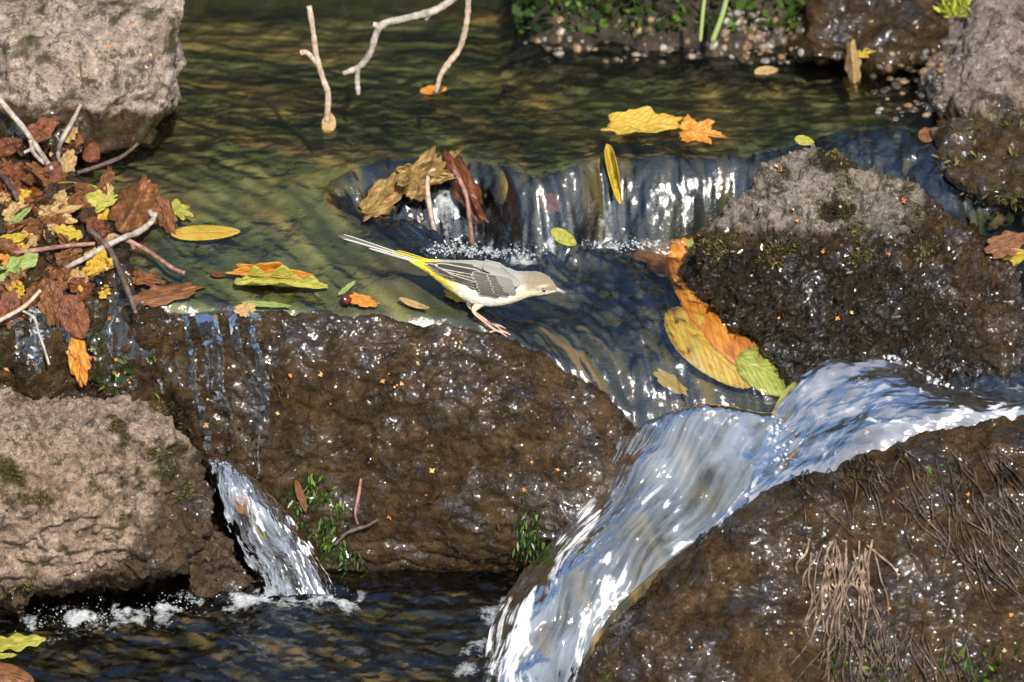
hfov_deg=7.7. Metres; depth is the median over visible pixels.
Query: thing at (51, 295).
fallen leaf
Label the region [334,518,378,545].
twig
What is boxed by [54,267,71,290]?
fallen leaf
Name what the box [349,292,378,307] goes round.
fallen leaf
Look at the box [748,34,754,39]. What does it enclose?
pebble
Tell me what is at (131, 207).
fallen leaf
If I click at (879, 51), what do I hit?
pebble
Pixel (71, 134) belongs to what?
fallen leaf
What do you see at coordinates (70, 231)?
fallen leaf
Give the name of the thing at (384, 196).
fallen leaf
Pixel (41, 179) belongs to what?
fallen leaf
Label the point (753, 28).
pebble
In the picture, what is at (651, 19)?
pebble
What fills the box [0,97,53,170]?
twig
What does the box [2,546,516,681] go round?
pool water
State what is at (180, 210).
fallen leaf
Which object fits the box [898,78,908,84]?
pebble
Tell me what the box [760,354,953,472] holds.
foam
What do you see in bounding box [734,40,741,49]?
pebble
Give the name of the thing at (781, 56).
pebble
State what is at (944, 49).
pebble
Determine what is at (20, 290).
fallen leaf
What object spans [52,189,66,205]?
fallen leaf
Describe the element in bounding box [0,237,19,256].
fallen leaf
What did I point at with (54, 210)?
fallen leaf
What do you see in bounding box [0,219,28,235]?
fallen leaf
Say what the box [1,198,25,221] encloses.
fallen leaf
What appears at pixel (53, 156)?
fallen leaf
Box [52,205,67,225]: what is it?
fallen leaf
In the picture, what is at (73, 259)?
fallen leaf
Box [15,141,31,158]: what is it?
fallen leaf
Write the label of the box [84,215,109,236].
fallen leaf
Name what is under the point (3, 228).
fallen leaf
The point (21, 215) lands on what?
fallen leaf
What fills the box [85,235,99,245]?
fallen leaf
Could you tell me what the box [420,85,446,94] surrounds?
fallen leaf
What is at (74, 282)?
fallen leaf
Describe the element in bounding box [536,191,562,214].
fallen leaf
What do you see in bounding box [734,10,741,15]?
pebble
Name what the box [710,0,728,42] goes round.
grass stem
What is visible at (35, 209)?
fallen leaf
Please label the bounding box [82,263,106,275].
fallen leaf
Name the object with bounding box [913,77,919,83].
pebble
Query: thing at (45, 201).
fallen leaf
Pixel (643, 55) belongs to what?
pebble
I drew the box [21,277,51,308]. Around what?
fallen leaf
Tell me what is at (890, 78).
pebble
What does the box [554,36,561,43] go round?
pebble
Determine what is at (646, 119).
fallen leaf
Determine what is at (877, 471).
rootlets
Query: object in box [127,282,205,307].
fallen leaf
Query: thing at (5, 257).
fallen leaf
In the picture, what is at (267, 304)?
fallen leaf
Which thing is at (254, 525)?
fallen leaf
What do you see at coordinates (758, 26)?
pebble
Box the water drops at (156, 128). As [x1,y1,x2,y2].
[26,96,175,151]
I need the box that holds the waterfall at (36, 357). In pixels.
[8,300,163,393]
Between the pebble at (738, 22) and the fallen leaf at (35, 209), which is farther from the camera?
the pebble at (738, 22)
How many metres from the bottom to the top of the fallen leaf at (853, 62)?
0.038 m
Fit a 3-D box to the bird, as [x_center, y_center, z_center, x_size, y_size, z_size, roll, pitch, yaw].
[-0.048,-0.044,5.995,0.179,0.081,0.038,0,8,0]
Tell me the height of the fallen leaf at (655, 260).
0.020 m
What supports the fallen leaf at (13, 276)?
on the dripping ledge
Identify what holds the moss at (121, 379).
on the dripping ledge
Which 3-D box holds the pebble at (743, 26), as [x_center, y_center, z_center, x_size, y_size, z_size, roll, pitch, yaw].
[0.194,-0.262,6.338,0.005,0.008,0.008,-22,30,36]
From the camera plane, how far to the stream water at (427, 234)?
6.11 m
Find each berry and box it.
[93,276,103,286]
[340,294,351,304]
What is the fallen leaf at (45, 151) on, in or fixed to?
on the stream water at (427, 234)
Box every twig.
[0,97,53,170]
[0,171,19,201]
[0,289,41,321]
[14,242,94,253]
[22,310,50,364]
[56,103,82,164]
[65,209,157,268]
[76,142,138,174]
[86,226,137,313]
[112,233,185,274]
[300,5,330,121]
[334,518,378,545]
[342,0,456,94]
[354,479,361,524]
[434,0,470,92]
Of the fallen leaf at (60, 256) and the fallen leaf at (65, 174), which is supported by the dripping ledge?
the fallen leaf at (65, 174)
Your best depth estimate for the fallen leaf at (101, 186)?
6.08 m
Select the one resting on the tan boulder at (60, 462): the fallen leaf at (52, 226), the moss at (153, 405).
the moss at (153, 405)
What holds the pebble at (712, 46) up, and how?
on the streambed
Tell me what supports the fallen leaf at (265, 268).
on the stream water at (427, 234)
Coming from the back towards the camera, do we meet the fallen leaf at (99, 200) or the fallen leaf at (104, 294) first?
the fallen leaf at (99, 200)
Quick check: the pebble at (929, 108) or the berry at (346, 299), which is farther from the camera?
the pebble at (929, 108)
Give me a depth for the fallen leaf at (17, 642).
5.93 m
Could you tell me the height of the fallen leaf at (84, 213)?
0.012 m
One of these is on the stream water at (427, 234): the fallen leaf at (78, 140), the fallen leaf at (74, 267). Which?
the fallen leaf at (78, 140)
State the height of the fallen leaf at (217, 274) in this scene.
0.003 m
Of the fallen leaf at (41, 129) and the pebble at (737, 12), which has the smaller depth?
the fallen leaf at (41, 129)
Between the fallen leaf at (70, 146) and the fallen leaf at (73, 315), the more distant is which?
the fallen leaf at (70, 146)
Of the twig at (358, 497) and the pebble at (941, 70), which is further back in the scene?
the pebble at (941, 70)
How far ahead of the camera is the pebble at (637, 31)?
6.33 m
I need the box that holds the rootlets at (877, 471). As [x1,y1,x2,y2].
[778,438,1023,610]
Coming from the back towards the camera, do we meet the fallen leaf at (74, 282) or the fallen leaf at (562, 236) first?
the fallen leaf at (562, 236)
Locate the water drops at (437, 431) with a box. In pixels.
[136,313,644,582]
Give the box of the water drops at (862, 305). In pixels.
[677,230,1022,381]
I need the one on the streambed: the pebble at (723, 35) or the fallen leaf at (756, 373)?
the pebble at (723, 35)
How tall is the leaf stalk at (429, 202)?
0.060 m
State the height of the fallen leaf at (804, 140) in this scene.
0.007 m
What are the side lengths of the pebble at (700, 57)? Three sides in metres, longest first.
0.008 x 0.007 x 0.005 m
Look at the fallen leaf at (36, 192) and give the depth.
6.09 m
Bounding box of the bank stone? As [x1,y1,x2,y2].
[781,0,950,76]
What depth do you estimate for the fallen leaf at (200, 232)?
6.06 m
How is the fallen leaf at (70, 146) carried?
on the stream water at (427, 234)
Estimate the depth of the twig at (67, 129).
6.12 m
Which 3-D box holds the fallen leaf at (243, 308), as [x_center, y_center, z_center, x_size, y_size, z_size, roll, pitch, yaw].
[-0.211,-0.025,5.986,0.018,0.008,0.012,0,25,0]
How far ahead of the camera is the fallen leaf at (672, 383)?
6.02 m
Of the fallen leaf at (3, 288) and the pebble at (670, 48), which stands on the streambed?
the pebble at (670, 48)
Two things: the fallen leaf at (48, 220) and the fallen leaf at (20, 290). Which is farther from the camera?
the fallen leaf at (48, 220)
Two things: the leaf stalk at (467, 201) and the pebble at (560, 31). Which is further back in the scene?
the pebble at (560, 31)
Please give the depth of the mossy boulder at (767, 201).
6.03 m
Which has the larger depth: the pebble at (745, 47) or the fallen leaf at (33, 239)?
the pebble at (745, 47)
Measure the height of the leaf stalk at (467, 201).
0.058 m
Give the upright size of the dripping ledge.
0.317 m
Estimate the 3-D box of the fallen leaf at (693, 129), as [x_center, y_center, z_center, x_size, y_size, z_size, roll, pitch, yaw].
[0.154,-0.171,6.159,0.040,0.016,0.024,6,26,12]
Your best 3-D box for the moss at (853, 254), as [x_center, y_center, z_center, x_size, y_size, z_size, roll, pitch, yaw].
[0.247,-0.089,6.059,0.220,0.117,0.121,0,25,0]
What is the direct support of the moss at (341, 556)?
on the central boulder at (406, 417)
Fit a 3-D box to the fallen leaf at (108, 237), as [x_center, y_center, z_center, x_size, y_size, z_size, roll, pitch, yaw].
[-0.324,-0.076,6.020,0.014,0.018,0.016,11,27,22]
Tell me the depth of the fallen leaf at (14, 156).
6.15 m
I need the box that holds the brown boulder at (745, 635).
[578,414,1023,681]
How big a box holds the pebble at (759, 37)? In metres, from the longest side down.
0.010 x 0.008 x 0.006 m
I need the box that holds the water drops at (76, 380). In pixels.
[5,324,215,511]
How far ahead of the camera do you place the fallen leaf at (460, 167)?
6.11 m
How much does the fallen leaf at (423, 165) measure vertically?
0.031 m
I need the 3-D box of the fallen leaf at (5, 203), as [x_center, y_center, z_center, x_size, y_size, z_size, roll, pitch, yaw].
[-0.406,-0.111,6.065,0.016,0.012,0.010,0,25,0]
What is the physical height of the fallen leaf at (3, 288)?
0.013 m
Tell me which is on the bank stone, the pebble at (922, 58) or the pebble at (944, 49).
the pebble at (922, 58)
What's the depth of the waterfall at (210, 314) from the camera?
5.98 m
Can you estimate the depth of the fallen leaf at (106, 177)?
6.10 m
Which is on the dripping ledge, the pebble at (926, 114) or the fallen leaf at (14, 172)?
the fallen leaf at (14, 172)
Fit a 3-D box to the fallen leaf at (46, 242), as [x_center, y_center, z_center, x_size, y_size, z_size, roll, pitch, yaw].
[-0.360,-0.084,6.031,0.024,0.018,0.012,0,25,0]
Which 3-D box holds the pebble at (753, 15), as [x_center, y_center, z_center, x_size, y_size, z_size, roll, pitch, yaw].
[0.204,-0.271,6.344,0.008,0.006,0.010,-18,69,3]
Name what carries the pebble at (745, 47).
on the streambed
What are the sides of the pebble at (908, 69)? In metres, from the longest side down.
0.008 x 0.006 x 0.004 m
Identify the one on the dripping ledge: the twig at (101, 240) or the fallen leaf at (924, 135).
the twig at (101, 240)
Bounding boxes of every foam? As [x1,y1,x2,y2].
[15,587,342,631]
[420,234,679,261]
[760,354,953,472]
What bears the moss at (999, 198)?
on the shore boulder at (983, 41)
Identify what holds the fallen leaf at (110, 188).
on the dripping ledge
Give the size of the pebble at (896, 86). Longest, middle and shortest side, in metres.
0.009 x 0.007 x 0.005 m
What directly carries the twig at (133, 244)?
on the dripping ledge
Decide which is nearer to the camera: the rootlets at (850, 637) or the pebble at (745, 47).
the rootlets at (850, 637)
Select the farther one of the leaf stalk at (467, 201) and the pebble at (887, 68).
the pebble at (887, 68)
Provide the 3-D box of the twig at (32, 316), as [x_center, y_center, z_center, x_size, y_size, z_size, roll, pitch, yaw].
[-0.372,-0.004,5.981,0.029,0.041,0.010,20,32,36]
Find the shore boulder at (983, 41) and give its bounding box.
[917,0,1023,210]
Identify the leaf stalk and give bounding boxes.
[425,168,435,230]
[450,169,473,244]
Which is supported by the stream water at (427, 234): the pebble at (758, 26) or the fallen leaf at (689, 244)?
the fallen leaf at (689, 244)
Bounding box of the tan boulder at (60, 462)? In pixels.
[0,387,264,625]
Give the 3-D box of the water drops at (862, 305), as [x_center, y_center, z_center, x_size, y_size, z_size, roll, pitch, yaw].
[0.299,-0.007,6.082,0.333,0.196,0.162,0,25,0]
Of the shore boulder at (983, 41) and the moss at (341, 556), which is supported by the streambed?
the shore boulder at (983, 41)
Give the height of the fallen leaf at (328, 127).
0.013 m
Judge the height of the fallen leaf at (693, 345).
0.046 m
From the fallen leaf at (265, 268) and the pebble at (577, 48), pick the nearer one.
the fallen leaf at (265, 268)
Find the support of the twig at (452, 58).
on the stream water at (427, 234)
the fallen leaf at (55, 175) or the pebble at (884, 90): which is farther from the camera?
the pebble at (884, 90)
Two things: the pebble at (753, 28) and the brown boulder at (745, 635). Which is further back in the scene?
the pebble at (753, 28)
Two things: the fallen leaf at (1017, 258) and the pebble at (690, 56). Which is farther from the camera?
the pebble at (690, 56)
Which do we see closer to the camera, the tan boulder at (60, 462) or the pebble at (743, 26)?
the tan boulder at (60, 462)
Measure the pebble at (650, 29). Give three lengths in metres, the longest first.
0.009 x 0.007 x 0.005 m
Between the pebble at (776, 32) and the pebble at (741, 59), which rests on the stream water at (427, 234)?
the pebble at (741, 59)
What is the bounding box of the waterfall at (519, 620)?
[481,403,805,681]
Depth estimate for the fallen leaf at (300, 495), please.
6.00 m
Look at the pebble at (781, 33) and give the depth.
6.34 m
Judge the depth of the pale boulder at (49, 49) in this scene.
6.14 m
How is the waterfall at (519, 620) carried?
on the pool water at (159, 606)
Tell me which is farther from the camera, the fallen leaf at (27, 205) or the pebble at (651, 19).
the pebble at (651, 19)
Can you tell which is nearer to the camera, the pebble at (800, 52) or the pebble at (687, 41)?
the pebble at (800, 52)
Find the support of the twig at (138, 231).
on the dripping ledge
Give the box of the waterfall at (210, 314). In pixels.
[167,305,288,479]
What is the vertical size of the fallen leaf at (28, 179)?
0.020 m
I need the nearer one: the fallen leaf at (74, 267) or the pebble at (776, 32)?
the fallen leaf at (74, 267)
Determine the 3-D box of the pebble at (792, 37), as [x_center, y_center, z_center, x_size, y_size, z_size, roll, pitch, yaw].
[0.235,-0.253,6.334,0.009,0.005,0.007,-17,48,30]
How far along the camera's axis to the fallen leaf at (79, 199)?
6.06 m
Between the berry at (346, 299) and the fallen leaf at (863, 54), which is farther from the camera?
the fallen leaf at (863, 54)
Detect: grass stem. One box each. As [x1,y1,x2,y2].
[699,0,705,41]
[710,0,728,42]
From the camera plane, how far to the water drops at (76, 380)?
6.00 m
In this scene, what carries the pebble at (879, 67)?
on the bank stone
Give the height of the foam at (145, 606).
0.011 m
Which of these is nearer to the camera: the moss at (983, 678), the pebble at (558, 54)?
the moss at (983, 678)
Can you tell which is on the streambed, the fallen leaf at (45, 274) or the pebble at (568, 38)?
the pebble at (568, 38)
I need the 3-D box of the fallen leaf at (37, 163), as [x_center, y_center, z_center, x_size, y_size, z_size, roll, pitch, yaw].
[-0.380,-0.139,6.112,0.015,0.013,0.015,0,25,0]
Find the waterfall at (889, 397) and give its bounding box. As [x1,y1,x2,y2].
[749,353,1023,501]
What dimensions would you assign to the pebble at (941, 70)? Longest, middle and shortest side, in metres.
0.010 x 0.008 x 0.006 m
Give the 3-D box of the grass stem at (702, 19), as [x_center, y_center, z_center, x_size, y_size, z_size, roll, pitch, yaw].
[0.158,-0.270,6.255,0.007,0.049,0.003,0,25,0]
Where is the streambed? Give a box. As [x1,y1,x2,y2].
[0,0,1023,681]
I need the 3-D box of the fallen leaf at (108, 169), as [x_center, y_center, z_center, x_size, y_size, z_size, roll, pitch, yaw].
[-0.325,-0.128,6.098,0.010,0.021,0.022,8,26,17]
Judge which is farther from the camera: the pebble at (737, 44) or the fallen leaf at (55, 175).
the pebble at (737, 44)
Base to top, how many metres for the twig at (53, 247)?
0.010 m
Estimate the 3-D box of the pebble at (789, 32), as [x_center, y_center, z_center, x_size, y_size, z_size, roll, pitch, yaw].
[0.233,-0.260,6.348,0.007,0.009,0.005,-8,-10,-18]
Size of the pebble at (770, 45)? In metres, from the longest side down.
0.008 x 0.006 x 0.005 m
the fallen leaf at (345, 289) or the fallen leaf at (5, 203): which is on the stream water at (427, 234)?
the fallen leaf at (345, 289)
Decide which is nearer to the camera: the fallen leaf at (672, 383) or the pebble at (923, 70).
the fallen leaf at (672, 383)
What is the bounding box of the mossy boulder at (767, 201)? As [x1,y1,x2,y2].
[678,143,1023,411]
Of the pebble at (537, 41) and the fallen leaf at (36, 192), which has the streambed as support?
the pebble at (537, 41)
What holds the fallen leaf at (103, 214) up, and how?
on the dripping ledge
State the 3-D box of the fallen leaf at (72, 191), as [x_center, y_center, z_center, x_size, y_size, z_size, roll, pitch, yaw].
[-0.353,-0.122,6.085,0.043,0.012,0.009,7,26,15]
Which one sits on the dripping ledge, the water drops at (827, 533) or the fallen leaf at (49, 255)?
the fallen leaf at (49, 255)
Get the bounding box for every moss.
[0,299,219,524]
[0,387,233,616]
[143,317,628,591]
[276,469,544,592]
[598,431,1020,681]
[683,202,1012,410]
[684,148,947,269]
[931,107,1023,211]
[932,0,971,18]
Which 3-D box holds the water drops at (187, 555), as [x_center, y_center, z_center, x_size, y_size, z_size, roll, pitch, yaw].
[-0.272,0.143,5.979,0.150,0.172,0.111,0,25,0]
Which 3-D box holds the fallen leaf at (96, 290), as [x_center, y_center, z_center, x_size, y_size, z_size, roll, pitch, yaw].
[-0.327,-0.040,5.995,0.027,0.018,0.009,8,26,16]
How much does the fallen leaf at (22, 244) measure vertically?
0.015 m
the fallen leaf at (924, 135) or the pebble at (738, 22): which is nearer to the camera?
the fallen leaf at (924, 135)
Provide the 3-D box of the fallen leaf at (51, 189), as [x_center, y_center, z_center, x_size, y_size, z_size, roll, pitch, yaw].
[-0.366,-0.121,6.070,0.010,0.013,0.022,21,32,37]
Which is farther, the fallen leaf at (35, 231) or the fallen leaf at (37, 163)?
the fallen leaf at (37, 163)
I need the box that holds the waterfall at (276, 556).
[201,462,352,604]
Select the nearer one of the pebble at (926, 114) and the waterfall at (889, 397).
the waterfall at (889, 397)
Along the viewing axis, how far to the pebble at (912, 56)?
6.27 m
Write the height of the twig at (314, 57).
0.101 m
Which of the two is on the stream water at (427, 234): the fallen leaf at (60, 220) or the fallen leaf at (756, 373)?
the fallen leaf at (756, 373)
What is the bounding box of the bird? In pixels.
[340,234,564,336]
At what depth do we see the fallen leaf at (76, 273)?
5.99 m
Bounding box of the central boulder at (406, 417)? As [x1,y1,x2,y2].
[120,304,645,590]
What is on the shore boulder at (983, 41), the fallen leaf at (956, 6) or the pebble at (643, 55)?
the fallen leaf at (956, 6)
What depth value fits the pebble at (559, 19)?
6.35 m
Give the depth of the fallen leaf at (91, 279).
6.00 m
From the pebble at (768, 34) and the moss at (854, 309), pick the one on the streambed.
the pebble at (768, 34)
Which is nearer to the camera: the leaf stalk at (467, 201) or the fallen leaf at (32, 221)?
the fallen leaf at (32, 221)
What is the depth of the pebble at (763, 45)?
6.34 m
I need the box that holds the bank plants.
[512,0,803,38]
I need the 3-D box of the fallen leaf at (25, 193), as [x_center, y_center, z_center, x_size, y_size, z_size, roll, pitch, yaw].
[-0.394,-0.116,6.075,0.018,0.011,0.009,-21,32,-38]
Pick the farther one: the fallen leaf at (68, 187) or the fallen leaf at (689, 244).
the fallen leaf at (689, 244)
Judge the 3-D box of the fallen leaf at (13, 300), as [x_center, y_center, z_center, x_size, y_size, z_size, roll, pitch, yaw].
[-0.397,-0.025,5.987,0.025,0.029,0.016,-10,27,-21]
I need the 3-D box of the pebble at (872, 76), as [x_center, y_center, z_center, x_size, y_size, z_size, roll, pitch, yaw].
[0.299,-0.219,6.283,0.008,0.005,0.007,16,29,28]
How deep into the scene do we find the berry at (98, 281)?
6.00 m
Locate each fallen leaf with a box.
[0,137,21,155]
[0,158,12,166]
[0,162,36,197]
[0,192,10,203]
[0,194,12,206]
[0,218,7,233]
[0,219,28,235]
[0,233,27,242]
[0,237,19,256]
[0,243,22,265]
[0,251,38,280]
[0,278,10,291]
[0,288,23,329]
[0,632,45,651]
[0,653,15,658]
[0,662,33,681]
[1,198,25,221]
[3,177,20,191]
[3,268,30,292]
[5,236,27,248]
[7,207,31,224]
[8,153,18,159]
[8,280,24,298]
[13,181,62,202]
[13,189,31,199]
[14,199,31,217]
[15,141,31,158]
[16,209,39,218]
[18,169,49,186]
[19,148,47,159]
[21,229,37,247]
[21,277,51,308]
[22,217,40,229]
[24,116,58,142]
[25,162,53,187]
[25,225,41,241]
[29,197,40,204]
[29,203,55,221]
[32,159,44,166]
[33,269,49,281]
[34,258,114,286]
[37,196,83,223]
[37,279,63,328]
[39,195,54,205]
[39,215,52,224]
[40,161,62,182]
[42,182,58,197]
[43,182,74,193]
[43,223,58,241]
[43,225,56,243]
[43,245,60,262]
[44,225,73,244]
[50,252,70,274]
[51,148,66,161]
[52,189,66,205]
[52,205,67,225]
[54,241,82,266]
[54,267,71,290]
[55,224,82,240]
[57,232,81,256]
[57,294,89,338]
[58,190,83,209]
[59,181,96,193]
[60,171,67,179]
[61,127,77,142]
[61,148,76,171]
[62,134,83,155]
[64,141,81,154]
[66,335,90,387]
[67,255,84,264]
[67,266,87,282]
[69,277,94,300]
[73,182,97,195]
[74,195,90,210]
[78,189,117,216]
[79,207,97,224]
[79,265,94,287]
[82,142,100,162]
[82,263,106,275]
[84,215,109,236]
[84,247,113,270]
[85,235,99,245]
[90,283,113,297]
[97,183,106,194]
[97,206,108,219]
[97,233,113,253]
[98,170,114,186]
[98,285,110,298]
[101,166,111,184]
[103,183,113,194]
[107,175,159,240]
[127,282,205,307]
[132,269,164,287]
[156,193,177,234]
[171,198,193,219]
[171,225,239,240]
[211,271,225,276]
[225,261,314,278]
[231,492,252,518]
[233,301,255,316]
[234,265,327,288]
[241,300,291,307]
[249,518,266,539]
[294,480,306,511]
[321,113,335,132]
[338,281,355,294]
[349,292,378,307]
[358,170,408,221]
[395,143,463,202]
[399,297,428,308]
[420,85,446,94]
[442,148,488,224]
[443,289,466,302]
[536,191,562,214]
[550,228,576,245]
[601,106,682,135]
[604,144,621,203]
[632,238,676,276]
[653,368,688,396]
[663,306,751,388]
[667,237,760,364]
[679,114,726,143]
[686,240,694,248]
[736,347,784,396]
[754,66,777,75]
[795,135,813,145]
[844,39,861,92]
[858,48,875,57]
[918,127,931,142]
[984,230,1023,258]
[1001,248,1023,265]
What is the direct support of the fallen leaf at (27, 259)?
on the dripping ledge
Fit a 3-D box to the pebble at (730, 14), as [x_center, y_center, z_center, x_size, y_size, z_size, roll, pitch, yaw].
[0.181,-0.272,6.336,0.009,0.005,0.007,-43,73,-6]
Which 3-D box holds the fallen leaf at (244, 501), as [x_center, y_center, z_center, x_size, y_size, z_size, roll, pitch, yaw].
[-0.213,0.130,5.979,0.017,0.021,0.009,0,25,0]
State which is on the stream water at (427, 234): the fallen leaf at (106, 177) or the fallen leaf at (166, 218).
the fallen leaf at (166, 218)
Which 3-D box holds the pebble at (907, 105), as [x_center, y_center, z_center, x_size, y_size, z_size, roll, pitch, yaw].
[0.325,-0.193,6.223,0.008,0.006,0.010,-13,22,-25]
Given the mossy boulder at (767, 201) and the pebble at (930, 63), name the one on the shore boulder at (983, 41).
the pebble at (930, 63)
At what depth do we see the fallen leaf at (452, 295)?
6.01 m
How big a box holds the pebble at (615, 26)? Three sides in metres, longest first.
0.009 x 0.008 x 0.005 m
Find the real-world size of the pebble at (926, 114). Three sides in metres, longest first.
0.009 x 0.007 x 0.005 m
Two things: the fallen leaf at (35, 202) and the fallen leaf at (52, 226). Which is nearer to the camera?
the fallen leaf at (52, 226)
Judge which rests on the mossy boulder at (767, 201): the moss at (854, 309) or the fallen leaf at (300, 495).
the moss at (854, 309)
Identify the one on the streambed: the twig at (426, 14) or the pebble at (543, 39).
the pebble at (543, 39)
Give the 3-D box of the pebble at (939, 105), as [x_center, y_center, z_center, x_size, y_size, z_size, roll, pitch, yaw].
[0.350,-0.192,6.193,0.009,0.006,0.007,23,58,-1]
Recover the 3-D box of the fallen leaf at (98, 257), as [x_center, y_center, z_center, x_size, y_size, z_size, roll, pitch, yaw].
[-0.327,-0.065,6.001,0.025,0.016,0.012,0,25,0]
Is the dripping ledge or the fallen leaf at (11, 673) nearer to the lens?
the fallen leaf at (11, 673)
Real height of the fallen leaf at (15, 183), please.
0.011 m
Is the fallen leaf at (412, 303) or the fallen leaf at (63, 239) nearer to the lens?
the fallen leaf at (412, 303)
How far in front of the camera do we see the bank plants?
6.34 m
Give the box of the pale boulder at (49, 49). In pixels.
[0,0,186,159]
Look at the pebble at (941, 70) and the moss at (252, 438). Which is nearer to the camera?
the moss at (252, 438)
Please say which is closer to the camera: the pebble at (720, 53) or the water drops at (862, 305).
the water drops at (862, 305)
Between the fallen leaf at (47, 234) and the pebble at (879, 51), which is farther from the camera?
the pebble at (879, 51)
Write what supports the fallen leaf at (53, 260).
on the fallen leaf at (74, 267)
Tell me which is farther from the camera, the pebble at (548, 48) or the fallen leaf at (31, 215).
the pebble at (548, 48)
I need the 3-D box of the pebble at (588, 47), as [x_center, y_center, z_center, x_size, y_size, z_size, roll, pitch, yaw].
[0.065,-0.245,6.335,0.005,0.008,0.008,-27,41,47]
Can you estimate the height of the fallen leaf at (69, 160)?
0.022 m
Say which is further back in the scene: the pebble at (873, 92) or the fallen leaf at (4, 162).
the pebble at (873, 92)
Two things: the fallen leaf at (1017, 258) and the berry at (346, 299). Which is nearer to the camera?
the berry at (346, 299)
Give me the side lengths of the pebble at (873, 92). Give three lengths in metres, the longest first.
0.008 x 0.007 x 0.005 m
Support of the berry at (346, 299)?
on the fallen leaf at (362, 300)
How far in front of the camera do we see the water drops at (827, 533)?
5.88 m
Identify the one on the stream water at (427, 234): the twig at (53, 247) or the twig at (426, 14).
the twig at (426, 14)
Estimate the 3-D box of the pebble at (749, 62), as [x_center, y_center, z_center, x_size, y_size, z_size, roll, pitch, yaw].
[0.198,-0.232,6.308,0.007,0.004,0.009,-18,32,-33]
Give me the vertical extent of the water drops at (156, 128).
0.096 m
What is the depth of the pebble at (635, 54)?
6.32 m
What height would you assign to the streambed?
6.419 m
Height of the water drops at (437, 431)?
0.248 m
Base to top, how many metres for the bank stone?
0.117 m
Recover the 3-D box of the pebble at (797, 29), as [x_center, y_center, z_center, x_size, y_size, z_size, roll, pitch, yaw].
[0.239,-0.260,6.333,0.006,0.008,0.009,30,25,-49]
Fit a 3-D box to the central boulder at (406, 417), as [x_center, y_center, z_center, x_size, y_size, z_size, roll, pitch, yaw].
[-0.087,0.081,6.061,0.445,0.255,0.203,0,25,0]
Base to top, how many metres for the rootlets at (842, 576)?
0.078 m
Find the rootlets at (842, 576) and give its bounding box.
[789,538,897,665]
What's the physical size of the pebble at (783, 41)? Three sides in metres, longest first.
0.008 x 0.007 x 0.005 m
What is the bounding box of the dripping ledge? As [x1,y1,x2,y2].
[0,156,214,506]
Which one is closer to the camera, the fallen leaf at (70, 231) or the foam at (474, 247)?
the fallen leaf at (70, 231)
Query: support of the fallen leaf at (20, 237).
on the dripping ledge
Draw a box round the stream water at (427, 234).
[135,4,1018,370]
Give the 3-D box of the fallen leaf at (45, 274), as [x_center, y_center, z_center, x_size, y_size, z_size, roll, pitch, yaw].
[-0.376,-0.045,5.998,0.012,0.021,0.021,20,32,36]
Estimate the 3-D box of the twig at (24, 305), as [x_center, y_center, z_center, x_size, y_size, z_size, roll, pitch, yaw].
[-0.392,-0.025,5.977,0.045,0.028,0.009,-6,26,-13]
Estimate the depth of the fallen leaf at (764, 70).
6.29 m
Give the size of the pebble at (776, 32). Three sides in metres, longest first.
0.010 x 0.008 x 0.006 m
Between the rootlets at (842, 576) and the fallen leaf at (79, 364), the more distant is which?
the fallen leaf at (79, 364)
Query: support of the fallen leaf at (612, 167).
on the stream water at (427, 234)
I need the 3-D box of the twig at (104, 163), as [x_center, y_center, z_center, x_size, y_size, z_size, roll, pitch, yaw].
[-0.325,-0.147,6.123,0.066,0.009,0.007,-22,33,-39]
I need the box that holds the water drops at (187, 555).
[100,445,257,599]
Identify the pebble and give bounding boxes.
[535,38,540,44]
[538,35,547,43]
[544,46,551,51]
[553,51,564,57]
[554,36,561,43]
[556,16,563,23]
[556,26,564,36]
[565,34,572,42]
[572,43,581,53]
[585,44,592,52]
[611,22,617,29]
[631,52,640,57]
[634,26,641,34]
[640,53,647,57]
[645,26,652,35]
[648,17,654,22]
[660,44,667,53]
[667,46,674,52]
[684,38,690,44]
[686,53,695,59]
[696,54,704,59]
[703,40,708,47]
[709,40,718,49]
[718,50,723,56]
[720,32,727,38]
[725,11,733,17]
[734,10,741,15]
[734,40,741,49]
[735,18,740,25]
[738,57,746,63]
[741,23,746,30]
[742,43,749,51]
[745,59,753,64]
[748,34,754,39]
[749,25,756,31]
[752,11,760,21]
[754,33,764,41]
[756,23,763,29]
[759,43,766,48]
[760,58,769,64]
[764,30,770,38]
[767,42,773,48]
[771,26,779,35]
[778,54,784,59]
[779,27,783,35]
[780,38,786,44]
[787,27,792,34]
[789,34,796,40]
[795,25,800,33]
[798,49,803,56]
[869,73,876,79]
[870,90,877,95]
[875,64,883,69]
[876,47,883,56]
[880,88,889,93]
[884,64,891,72]
[886,76,893,81]
[892,83,900,90]
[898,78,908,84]
[903,103,912,108]
[905,66,912,71]
[907,107,918,113]
[909,52,916,61]
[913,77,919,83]
[917,92,926,97]
[919,67,926,74]
[920,55,927,61]
[922,111,930,117]
[926,61,935,66]
[926,105,934,112]
[936,66,944,73]
[936,101,945,109]
[941,47,947,53]
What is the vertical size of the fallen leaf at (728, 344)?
0.077 m
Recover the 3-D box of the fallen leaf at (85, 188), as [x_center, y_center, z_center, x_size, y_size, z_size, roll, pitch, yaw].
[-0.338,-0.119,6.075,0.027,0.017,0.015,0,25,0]
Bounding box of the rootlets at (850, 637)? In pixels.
[795,593,976,681]
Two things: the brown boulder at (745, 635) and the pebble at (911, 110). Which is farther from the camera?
the pebble at (911, 110)
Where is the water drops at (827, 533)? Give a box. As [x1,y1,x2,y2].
[584,430,1022,681]

